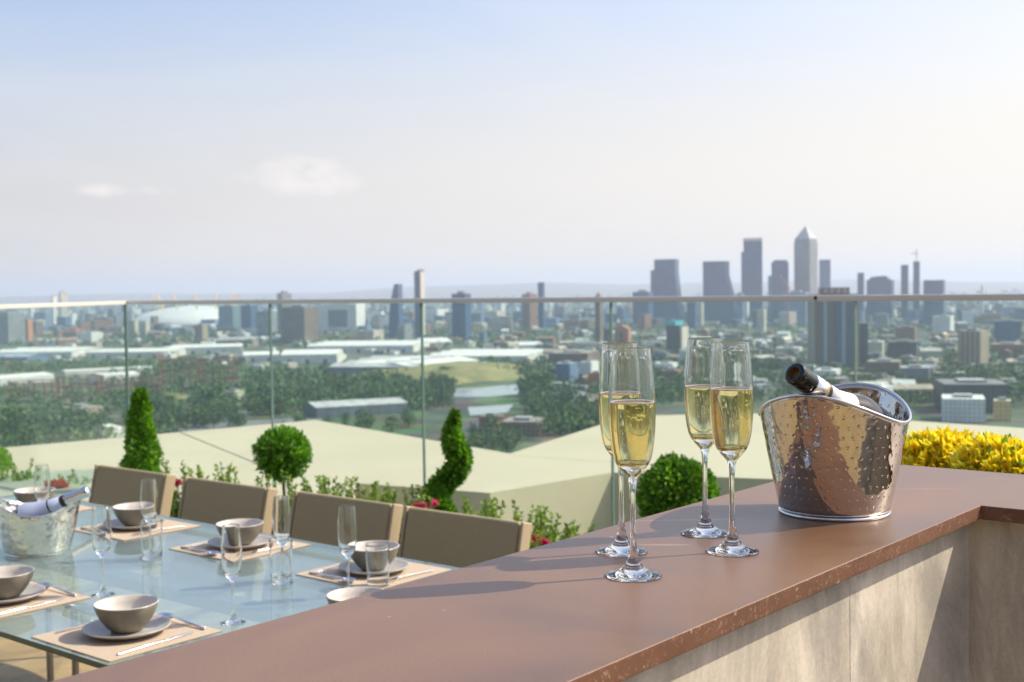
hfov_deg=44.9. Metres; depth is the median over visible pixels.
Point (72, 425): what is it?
broadleaf tree
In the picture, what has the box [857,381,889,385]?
house
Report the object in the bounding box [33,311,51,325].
office block
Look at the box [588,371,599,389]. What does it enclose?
apartment building
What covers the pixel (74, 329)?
factory
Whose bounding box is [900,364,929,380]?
apartment building
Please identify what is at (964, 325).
house
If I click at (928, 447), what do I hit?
golden shrub
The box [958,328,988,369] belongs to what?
apartment building
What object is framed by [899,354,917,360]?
house
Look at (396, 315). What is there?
sail tower
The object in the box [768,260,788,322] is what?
tower
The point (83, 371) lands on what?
warehouse
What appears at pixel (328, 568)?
knife
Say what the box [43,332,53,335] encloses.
house
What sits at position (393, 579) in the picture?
fork
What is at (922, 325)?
house
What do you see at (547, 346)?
house
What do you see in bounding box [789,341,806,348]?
house
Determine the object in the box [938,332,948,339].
house
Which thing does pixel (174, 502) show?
shrub
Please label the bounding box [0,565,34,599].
soup bowl
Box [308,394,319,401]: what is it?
pale tree
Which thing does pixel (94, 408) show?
gasworks house
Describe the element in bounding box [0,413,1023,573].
folded roof
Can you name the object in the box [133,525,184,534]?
fork
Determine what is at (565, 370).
apartment building
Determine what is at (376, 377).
broadleaf tree
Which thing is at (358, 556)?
soup bowl
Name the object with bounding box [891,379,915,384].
house
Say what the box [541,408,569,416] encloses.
broadleaf tree
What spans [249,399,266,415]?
broadleaf tree
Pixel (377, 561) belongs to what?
tumbler
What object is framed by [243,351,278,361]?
warehouse
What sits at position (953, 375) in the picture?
broadleaf tree
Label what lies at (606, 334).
tower block
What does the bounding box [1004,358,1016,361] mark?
house
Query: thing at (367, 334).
house
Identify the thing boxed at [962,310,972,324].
apartment building
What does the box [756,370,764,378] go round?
broadleaf tree
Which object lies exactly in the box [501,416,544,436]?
apartment building
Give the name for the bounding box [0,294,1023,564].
glass balustrade
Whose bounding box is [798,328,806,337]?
house
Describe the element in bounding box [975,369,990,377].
broadleaf tree
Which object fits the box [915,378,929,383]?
broadleaf tree
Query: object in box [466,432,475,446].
pale tree
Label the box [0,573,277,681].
terrace floor
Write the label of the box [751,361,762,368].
broadleaf tree
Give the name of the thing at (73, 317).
tower block
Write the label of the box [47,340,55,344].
house
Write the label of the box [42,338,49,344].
house
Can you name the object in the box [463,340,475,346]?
house
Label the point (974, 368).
broadleaf tree
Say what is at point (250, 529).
soup bowl
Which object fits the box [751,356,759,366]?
broadleaf tree
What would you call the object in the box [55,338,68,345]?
house
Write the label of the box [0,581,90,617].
placemat
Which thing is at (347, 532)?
empty flute
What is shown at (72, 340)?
house
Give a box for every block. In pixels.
[0,311,25,343]
[25,319,32,340]
[28,302,34,316]
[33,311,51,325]
[51,295,56,324]
[59,291,67,316]
[69,313,76,323]
[83,311,94,320]
[107,309,116,316]
[194,324,207,343]
[218,305,240,329]
[241,304,257,328]
[256,310,277,335]
[281,305,318,343]
[397,324,411,339]
[425,309,448,322]
[478,310,505,316]
[479,331,486,343]
[522,292,536,330]
[595,293,602,341]
[603,328,609,341]
[632,290,652,324]
[666,320,687,351]
[687,302,696,329]
[698,302,703,326]
[735,292,743,319]
[744,302,748,317]
[757,308,766,331]
[783,290,808,325]
[867,276,893,321]
[923,280,944,324]
[981,285,983,313]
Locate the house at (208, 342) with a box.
[200,341,215,343]
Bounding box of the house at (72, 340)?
[68,338,76,344]
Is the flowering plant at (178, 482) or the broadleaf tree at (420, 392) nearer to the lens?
the flowering plant at (178, 482)
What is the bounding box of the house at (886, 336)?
[877,334,893,337]
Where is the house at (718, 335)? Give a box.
[714,333,723,338]
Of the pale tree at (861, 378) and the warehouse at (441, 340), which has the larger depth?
the warehouse at (441, 340)
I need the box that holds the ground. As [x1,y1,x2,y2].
[0,291,1023,452]
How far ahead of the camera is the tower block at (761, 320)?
2773.17 m
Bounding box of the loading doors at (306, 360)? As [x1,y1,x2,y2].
[287,359,326,363]
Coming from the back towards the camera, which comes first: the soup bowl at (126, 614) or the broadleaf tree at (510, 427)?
the broadleaf tree at (510, 427)
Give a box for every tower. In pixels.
[277,291,291,336]
[389,284,402,337]
[414,269,424,337]
[452,291,471,341]
[538,282,544,328]
[651,259,683,319]
[703,261,735,324]
[741,238,762,317]
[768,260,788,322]
[794,226,817,293]
[806,287,867,369]
[819,260,830,287]
[857,273,863,310]
[901,265,908,317]
[911,249,919,309]
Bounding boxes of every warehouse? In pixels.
[0,347,98,357]
[0,353,48,362]
[0,372,54,385]
[60,366,152,377]
[68,424,123,438]
[80,331,102,343]
[86,348,185,357]
[89,371,140,384]
[169,343,242,354]
[218,337,281,343]
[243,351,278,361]
[280,349,343,363]
[302,397,407,417]
[307,340,428,352]
[329,355,455,375]
[352,356,478,366]
[414,337,452,346]
[430,349,543,362]
[517,341,541,348]
[558,340,602,348]
[750,355,774,360]
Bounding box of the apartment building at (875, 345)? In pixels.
[868,339,883,357]
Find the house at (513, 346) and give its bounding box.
[508,344,518,348]
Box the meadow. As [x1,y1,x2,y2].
[164,393,189,399]
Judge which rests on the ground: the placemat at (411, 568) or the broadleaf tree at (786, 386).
the broadleaf tree at (786, 386)
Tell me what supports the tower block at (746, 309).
on the ground
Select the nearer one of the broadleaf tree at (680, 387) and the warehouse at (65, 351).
the broadleaf tree at (680, 387)
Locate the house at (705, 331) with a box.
[700,328,709,336]
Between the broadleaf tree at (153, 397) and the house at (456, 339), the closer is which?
the broadleaf tree at (153, 397)
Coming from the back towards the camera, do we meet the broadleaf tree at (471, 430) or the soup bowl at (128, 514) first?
the broadleaf tree at (471, 430)
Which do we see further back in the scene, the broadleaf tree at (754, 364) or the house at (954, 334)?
the house at (954, 334)
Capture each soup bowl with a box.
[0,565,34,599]
[13,487,54,502]
[93,594,158,633]
[112,502,142,526]
[216,518,263,545]
[326,587,382,603]
[351,540,399,570]
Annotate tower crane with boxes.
[780,275,790,325]
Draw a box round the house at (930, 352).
[919,348,941,359]
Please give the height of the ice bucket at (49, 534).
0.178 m
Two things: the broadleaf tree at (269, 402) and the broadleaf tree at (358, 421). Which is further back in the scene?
the broadleaf tree at (269, 402)
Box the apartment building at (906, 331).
[896,325,916,340]
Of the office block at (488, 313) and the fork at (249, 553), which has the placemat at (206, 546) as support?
the fork at (249, 553)
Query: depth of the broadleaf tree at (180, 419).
988.65 m
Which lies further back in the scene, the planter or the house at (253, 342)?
the house at (253, 342)
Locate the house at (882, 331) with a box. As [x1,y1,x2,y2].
[878,329,887,333]
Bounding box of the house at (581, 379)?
[576,375,587,384]
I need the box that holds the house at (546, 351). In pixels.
[543,349,561,353]
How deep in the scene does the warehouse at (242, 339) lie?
2550.33 m
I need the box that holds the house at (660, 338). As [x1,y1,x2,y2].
[657,337,665,341]
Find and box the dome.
[133,294,239,324]
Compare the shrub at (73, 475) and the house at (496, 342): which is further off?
the house at (496, 342)
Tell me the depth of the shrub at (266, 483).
6.22 m
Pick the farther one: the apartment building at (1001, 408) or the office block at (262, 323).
the office block at (262, 323)
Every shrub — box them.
[0,458,33,480]
[15,469,34,480]
[57,469,93,483]
[161,456,202,517]
[179,465,231,481]
[214,462,239,483]
[254,474,276,487]
[279,470,310,513]
[307,475,350,496]
[321,476,379,500]
[355,481,398,503]
[363,485,397,503]
[386,482,426,556]
[390,484,432,531]
[462,494,499,515]
[466,497,506,518]
[511,500,556,547]
[512,511,531,545]
[529,509,572,548]
[540,514,595,540]
[901,424,975,467]
[940,429,1023,474]
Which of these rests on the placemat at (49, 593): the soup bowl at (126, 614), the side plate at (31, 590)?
the side plate at (31, 590)
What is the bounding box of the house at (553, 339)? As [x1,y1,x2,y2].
[537,336,556,343]
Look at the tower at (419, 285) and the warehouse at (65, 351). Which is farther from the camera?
the tower at (419, 285)
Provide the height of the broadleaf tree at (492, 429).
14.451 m
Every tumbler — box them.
[140,518,161,560]
[269,537,292,581]
[365,541,388,587]
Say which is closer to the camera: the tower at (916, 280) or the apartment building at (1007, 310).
the tower at (916, 280)
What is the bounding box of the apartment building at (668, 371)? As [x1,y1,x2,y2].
[660,368,682,376]
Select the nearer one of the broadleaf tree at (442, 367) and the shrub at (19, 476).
the shrub at (19, 476)
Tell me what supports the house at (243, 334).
on the ground
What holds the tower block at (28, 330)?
on the ground
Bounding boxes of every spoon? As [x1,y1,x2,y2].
[37,582,76,596]
[157,613,205,629]
[181,546,219,554]
[309,572,356,581]
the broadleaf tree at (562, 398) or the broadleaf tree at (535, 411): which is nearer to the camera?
the broadleaf tree at (535, 411)
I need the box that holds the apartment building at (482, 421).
[479,412,504,429]
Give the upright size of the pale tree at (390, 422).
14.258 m
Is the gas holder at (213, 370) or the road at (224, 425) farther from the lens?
the gas holder at (213, 370)
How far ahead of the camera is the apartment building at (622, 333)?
2099.45 m
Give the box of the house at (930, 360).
[924,357,938,364]
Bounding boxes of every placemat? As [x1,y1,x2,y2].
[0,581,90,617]
[31,613,221,661]
[75,519,200,540]
[79,505,92,510]
[169,537,310,560]
[295,562,451,588]
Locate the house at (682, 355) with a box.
[679,350,685,363]
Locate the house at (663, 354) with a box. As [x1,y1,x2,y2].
[657,351,668,360]
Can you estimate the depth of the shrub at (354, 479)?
5.80 m
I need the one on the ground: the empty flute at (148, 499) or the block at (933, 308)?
the block at (933, 308)
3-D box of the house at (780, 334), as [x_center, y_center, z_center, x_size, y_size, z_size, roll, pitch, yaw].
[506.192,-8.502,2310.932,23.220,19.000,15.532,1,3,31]
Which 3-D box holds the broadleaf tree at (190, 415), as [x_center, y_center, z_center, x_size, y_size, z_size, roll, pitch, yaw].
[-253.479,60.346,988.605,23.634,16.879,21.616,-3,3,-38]
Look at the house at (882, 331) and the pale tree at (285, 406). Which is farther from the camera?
the house at (882, 331)
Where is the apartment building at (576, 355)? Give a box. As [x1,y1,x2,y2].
[548,349,599,365]
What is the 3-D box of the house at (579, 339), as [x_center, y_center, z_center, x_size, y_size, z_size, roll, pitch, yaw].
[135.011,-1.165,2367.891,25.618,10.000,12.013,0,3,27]
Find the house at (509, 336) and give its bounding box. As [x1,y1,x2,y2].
[501,334,512,340]
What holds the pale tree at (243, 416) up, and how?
on the ground
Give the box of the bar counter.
[51,465,1023,681]
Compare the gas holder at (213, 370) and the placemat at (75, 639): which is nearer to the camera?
the placemat at (75, 639)
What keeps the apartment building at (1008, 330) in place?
on the ground
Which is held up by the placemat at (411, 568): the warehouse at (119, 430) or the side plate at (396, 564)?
the side plate at (396, 564)
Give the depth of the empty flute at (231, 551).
2.92 m
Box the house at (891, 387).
[875,383,894,392]
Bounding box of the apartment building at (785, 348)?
[775,345,802,355]
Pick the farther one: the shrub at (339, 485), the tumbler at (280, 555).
the shrub at (339, 485)
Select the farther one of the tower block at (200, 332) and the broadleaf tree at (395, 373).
the tower block at (200, 332)
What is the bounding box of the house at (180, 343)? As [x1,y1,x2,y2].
[170,341,188,345]
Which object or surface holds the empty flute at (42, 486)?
on the dining table
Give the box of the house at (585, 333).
[578,330,589,338]
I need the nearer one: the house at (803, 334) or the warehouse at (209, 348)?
the warehouse at (209, 348)
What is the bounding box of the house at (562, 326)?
[554,324,563,330]
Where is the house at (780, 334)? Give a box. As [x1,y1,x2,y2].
[776,331,790,338]
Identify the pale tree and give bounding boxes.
[224,394,238,409]
[232,412,246,426]
[277,401,291,415]
[292,414,305,421]
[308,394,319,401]
[322,417,334,422]
[340,412,350,424]
[383,416,398,432]
[403,413,414,427]
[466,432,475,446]
[469,433,484,447]
[479,429,495,445]
[486,433,499,449]
[672,386,683,398]
[857,375,868,380]
[869,368,878,374]
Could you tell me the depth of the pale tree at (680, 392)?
1153.98 m
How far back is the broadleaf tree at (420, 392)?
1125.19 m
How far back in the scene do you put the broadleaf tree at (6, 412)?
946.46 m
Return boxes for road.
[124,417,321,434]
[224,399,345,420]
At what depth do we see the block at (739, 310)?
3202.98 m
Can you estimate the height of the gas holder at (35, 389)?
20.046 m
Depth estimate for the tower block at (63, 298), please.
4822.52 m
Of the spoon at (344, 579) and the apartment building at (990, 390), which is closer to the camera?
the spoon at (344, 579)
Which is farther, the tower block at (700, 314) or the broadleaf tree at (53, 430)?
the tower block at (700, 314)
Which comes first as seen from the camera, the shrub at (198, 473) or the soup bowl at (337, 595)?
the soup bowl at (337, 595)
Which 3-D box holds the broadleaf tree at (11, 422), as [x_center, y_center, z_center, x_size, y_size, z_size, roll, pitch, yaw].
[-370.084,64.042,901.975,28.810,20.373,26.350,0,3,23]
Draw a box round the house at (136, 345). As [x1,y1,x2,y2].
[129,343,144,347]
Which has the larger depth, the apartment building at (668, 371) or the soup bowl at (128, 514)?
the apartment building at (668, 371)
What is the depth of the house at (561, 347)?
1986.78 m
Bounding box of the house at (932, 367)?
[922,364,935,374]
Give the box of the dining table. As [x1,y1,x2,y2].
[0,494,458,667]
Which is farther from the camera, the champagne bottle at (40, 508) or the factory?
the factory
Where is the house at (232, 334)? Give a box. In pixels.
[227,332,235,336]
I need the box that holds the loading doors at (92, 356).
[91,355,140,357]
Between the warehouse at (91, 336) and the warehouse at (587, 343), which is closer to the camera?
the warehouse at (587, 343)
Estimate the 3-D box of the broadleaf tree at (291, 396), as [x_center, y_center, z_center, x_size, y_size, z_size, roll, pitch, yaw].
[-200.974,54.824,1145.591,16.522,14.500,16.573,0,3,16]
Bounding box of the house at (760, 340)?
[755,339,771,344]
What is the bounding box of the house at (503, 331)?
[501,329,508,333]
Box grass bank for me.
[320,361,536,384]
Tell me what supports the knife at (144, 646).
on the placemat at (75, 639)
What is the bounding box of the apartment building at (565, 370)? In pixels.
[555,361,577,384]
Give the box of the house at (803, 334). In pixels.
[799,331,806,340]
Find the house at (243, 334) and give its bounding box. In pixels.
[236,332,249,335]
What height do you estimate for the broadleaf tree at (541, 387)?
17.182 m
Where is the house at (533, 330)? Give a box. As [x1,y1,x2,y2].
[531,328,543,335]
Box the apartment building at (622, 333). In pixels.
[615,325,630,341]
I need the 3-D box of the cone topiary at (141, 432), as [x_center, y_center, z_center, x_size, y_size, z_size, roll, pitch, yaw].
[-2.181,0.629,7.338,0.341,0.733,0.329,-1,2,0]
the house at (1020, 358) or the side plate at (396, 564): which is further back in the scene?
the house at (1020, 358)
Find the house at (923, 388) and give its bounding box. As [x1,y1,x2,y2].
[893,384,932,402]
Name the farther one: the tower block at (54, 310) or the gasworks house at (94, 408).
the tower block at (54, 310)
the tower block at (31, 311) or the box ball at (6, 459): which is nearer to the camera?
the box ball at (6, 459)
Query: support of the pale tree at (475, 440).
on the ground
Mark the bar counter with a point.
(923, 581)
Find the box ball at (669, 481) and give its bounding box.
[636,450,720,517]
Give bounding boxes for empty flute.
[34,464,50,501]
[91,505,114,597]
[140,478,157,558]
[220,524,245,625]
[272,495,293,584]
[338,505,356,587]
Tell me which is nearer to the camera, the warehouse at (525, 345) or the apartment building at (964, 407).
the apartment building at (964, 407)
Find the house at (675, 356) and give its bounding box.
[669,354,678,361]
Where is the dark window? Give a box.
[328,310,346,326]
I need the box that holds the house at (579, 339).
[576,338,588,340]
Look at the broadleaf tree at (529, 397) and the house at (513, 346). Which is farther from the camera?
the house at (513, 346)
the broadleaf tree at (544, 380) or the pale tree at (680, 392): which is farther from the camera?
the broadleaf tree at (544, 380)
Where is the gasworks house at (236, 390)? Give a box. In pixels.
[224,388,244,403]
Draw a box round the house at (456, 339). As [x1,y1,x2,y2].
[449,337,461,344]
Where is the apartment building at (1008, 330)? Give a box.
[994,319,1020,342]
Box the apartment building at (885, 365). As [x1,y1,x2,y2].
[867,358,900,375]
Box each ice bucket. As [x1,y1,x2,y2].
[0,497,80,557]
[758,382,911,521]
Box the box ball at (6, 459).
[0,447,14,469]
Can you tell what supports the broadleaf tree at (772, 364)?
on the ground
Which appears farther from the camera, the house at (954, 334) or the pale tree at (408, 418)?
the house at (954, 334)
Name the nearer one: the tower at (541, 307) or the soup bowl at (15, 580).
the soup bowl at (15, 580)
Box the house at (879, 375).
[869,373,885,379]
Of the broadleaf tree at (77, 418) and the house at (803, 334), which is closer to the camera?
the broadleaf tree at (77, 418)
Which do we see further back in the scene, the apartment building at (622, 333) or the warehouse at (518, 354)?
the apartment building at (622, 333)
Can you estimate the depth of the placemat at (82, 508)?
4.52 m
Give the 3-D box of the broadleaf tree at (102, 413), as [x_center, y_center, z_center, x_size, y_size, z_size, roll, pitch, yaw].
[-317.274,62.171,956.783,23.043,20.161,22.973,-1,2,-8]
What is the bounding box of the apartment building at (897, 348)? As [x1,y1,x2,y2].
[888,339,916,357]
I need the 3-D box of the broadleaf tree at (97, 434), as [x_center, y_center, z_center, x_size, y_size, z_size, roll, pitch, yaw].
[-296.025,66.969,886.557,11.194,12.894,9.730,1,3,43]
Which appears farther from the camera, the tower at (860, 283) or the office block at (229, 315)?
the office block at (229, 315)
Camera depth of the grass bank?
1467.51 m
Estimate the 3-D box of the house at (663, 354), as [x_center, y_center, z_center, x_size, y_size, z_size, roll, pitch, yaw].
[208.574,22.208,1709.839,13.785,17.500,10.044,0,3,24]
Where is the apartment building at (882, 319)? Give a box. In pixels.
[876,313,888,330]
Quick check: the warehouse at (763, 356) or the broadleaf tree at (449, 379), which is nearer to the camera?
the broadleaf tree at (449, 379)
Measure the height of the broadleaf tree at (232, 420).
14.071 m
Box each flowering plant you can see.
[50,477,70,488]
[170,478,181,517]
[412,498,439,509]
[530,533,551,547]
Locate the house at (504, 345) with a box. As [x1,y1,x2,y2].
[501,341,518,348]
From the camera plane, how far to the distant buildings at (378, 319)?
3160.67 m
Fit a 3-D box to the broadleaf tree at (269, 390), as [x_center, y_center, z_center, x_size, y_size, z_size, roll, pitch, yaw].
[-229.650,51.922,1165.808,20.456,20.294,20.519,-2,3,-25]
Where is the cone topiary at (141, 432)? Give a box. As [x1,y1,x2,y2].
[117,386,164,472]
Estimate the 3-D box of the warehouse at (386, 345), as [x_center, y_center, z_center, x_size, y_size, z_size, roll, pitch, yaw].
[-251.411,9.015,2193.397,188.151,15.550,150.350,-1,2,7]
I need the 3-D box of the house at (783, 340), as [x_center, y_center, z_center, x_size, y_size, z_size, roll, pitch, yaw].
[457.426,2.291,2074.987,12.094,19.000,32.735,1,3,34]
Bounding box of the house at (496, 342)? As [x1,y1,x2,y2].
[494,340,511,346]
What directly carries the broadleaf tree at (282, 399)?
on the ground
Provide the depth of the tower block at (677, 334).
1896.73 m
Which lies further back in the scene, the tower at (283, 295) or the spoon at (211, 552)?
the tower at (283, 295)
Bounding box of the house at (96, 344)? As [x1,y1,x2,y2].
[89,341,101,348]
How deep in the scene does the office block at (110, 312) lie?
4076.01 m
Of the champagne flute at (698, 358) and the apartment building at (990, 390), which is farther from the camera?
the apartment building at (990, 390)
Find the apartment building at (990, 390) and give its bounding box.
[935,378,1007,412]
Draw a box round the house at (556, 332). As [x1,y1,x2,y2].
[553,330,563,335]
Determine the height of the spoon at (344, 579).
0.012 m
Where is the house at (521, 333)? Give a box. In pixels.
[512,331,525,339]
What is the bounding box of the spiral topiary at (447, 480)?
[421,407,474,512]
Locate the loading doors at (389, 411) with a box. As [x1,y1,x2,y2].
[328,409,393,417]
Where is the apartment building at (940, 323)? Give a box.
[932,315,953,332]
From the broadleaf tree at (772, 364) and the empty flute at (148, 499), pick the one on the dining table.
the empty flute at (148, 499)
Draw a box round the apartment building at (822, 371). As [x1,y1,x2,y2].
[813,367,840,378]
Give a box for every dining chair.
[25,464,175,681]
[63,476,277,675]
[180,490,402,645]
[397,506,531,585]
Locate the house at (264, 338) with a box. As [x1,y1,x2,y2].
[257,336,269,344]
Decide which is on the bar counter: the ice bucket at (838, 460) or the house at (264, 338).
the ice bucket at (838, 460)
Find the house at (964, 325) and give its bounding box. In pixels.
[955,321,967,329]
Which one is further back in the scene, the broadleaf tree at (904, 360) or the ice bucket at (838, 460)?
the broadleaf tree at (904, 360)
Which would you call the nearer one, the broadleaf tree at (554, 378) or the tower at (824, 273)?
the broadleaf tree at (554, 378)
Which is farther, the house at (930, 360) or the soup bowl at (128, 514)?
the house at (930, 360)
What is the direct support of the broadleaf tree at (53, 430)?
on the ground
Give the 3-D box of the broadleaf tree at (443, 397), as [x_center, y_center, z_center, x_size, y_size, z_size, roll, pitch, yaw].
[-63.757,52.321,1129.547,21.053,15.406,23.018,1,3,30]
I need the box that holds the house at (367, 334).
[356,329,383,340]
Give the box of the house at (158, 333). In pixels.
[147,331,161,335]
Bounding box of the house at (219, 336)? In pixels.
[213,334,227,337]
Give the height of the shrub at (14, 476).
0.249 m
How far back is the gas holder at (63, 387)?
1197.33 m
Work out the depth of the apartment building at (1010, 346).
1717.83 m
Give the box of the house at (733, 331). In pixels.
[724,329,736,333]
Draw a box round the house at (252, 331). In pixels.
[244,329,256,335]
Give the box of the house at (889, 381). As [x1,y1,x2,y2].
[876,379,891,384]
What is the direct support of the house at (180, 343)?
on the ground
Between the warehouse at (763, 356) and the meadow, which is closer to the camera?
the meadow
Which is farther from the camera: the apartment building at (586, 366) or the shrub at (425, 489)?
the apartment building at (586, 366)
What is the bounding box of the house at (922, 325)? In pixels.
[911,323,924,327]
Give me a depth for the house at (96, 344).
2341.09 m
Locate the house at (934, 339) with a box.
[930,336,941,342]
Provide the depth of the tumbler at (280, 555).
3.33 m
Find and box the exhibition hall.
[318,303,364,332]
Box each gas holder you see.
[8,379,60,402]
[56,374,104,405]
[95,379,130,397]
[129,375,161,392]
[159,358,200,389]
[195,357,238,390]
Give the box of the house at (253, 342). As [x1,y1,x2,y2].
[246,339,257,345]
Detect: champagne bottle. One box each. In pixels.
[16,486,91,515]
[785,363,894,418]
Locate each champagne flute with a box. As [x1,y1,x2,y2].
[596,342,647,556]
[605,347,661,581]
[681,337,727,537]
[706,341,758,556]
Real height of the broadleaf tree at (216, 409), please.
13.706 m
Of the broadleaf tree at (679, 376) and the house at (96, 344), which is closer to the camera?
the broadleaf tree at (679, 376)
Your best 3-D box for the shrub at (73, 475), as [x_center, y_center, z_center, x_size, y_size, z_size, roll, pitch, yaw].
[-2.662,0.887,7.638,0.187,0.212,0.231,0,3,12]
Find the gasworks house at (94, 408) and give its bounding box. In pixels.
[59,403,102,415]
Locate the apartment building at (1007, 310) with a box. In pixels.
[1002,306,1018,316]
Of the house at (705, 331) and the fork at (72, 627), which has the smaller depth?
the fork at (72, 627)
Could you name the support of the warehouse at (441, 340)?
on the ground
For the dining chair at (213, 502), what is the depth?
4.71 m
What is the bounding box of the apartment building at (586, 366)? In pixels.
[579,359,598,375]
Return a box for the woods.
[0,304,1023,447]
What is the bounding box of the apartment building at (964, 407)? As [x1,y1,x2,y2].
[941,393,984,422]
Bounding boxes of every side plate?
[0,583,45,604]
[81,615,170,639]
[111,517,165,529]
[207,534,271,549]
[338,558,408,575]
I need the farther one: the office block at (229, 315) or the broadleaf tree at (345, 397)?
the office block at (229, 315)
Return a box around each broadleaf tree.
[0,405,17,428]
[0,414,23,439]
[10,408,27,428]
[22,422,49,443]
[50,418,61,434]
[52,405,72,420]
[54,405,91,426]
[62,415,88,436]
[62,416,86,437]
[71,407,91,422]
[86,413,105,430]
[89,409,112,423]
[89,426,105,438]
[148,393,166,412]
[151,413,167,427]
[152,411,169,426]
[155,408,175,426]
[163,395,179,404]
[164,404,183,411]
[167,406,181,423]
[174,411,185,426]
[179,406,209,426]
[192,410,211,427]
[202,386,225,401]
[205,412,221,427]
[210,400,233,417]
[210,405,225,419]
[217,405,229,418]
[226,412,246,426]
[238,381,256,388]
[247,395,267,413]
[248,385,274,396]
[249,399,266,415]
[260,386,275,396]
[263,394,282,414]
[264,393,293,413]
[288,393,301,406]
[292,415,305,421]
[316,390,335,400]
[330,378,354,396]
[337,394,351,399]
[339,386,355,394]
[350,418,369,428]
[354,388,366,398]
[354,408,376,427]
[354,423,366,428]
[362,370,384,386]
[362,384,378,398]
[373,389,395,397]
[388,385,405,394]
[389,372,403,378]
[394,378,417,390]
[394,389,409,397]
[400,406,408,423]
[407,386,428,396]
[412,389,430,406]
[429,372,447,387]
[431,390,455,406]
[432,381,445,391]
[435,385,451,393]
[439,366,453,369]
[439,374,458,388]
[443,381,455,393]
[467,420,477,433]
[472,425,489,448]
[482,414,506,435]
[486,425,500,440]
[489,427,506,446]
[494,430,518,451]
[505,423,516,435]
[510,428,526,444]
[514,374,541,394]
[517,381,541,396]
[518,390,536,407]
[519,403,546,416]
[521,382,545,398]
[525,372,553,395]
[533,398,552,409]
[538,370,559,381]
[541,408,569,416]
[552,393,567,405]
[554,389,571,407]
[564,387,573,399]
[566,393,582,405]
[566,405,589,417]
[575,389,592,404]
[585,399,598,409]
[587,406,597,413]
[654,366,666,376]
[655,388,666,401]
[672,383,683,400]
[675,374,683,381]
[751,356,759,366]
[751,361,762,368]
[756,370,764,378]
[763,356,783,371]
[779,382,800,394]
[894,358,911,364]
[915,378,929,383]
[947,373,959,378]
[968,365,981,372]
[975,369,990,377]
[998,362,1018,370]
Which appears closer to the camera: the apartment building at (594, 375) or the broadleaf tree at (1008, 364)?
the apartment building at (594, 375)
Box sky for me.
[0,0,1023,295]
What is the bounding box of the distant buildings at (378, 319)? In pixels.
[0,289,1023,391]
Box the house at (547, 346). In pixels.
[538,343,557,348]
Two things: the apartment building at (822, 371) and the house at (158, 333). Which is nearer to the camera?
the apartment building at (822, 371)
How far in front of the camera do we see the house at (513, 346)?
2079.66 m
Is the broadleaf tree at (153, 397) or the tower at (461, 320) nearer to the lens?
the broadleaf tree at (153, 397)
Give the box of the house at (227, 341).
[221,339,239,343]
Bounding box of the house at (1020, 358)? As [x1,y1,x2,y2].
[1017,354,1023,360]
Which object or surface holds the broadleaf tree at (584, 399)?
on the ground
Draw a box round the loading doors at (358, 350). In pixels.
[342,349,404,352]
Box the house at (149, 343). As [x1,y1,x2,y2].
[135,341,151,346]
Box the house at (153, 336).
[146,334,157,339]
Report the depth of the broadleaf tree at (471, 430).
893.35 m
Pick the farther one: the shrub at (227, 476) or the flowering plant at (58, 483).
the flowering plant at (58, 483)
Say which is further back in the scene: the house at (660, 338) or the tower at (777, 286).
the tower at (777, 286)
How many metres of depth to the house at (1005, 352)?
1710.24 m
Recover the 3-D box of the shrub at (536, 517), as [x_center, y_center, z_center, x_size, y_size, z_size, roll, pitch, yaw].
[0.110,0.873,5.406,0.158,0.353,0.279,-2,3,-18]
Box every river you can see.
[454,384,521,396]
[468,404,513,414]
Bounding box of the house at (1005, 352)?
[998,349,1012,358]
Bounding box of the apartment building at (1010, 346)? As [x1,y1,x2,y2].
[991,342,1023,357]
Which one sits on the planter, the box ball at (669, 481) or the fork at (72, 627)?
the box ball at (669, 481)
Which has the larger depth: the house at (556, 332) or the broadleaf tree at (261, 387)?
the house at (556, 332)
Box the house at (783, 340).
[779,336,791,344]
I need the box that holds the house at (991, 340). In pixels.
[989,338,995,344]
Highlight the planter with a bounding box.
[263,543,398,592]
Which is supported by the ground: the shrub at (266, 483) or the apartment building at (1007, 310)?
the apartment building at (1007, 310)
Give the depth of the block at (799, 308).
3155.35 m
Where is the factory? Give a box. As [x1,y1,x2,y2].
[66,328,84,331]
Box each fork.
[55,622,89,632]
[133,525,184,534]
[242,544,293,555]
[389,569,433,581]
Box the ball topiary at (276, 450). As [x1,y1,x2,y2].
[251,423,313,495]
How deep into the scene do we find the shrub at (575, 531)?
5.24 m
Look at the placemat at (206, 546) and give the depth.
3.76 m
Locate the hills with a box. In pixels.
[0,279,1023,303]
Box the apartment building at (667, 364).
[654,361,677,374]
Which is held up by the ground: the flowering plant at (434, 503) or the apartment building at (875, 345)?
the apartment building at (875, 345)
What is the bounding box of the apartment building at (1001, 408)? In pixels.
[993,397,1010,420]
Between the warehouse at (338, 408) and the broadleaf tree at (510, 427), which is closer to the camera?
the broadleaf tree at (510, 427)
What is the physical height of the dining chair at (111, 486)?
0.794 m
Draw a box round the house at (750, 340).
[746,338,755,347]
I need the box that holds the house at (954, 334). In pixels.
[948,333,957,337]
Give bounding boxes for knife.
[0,597,65,614]
[116,631,193,654]
[318,565,337,571]
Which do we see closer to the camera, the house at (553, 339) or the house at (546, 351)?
the house at (546, 351)
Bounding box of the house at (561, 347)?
[554,345,566,349]
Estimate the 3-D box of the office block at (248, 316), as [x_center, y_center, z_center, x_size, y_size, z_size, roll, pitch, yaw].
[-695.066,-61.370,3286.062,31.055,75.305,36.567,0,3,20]
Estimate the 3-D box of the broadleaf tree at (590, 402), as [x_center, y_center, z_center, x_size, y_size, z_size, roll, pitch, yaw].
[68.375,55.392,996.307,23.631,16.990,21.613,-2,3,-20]

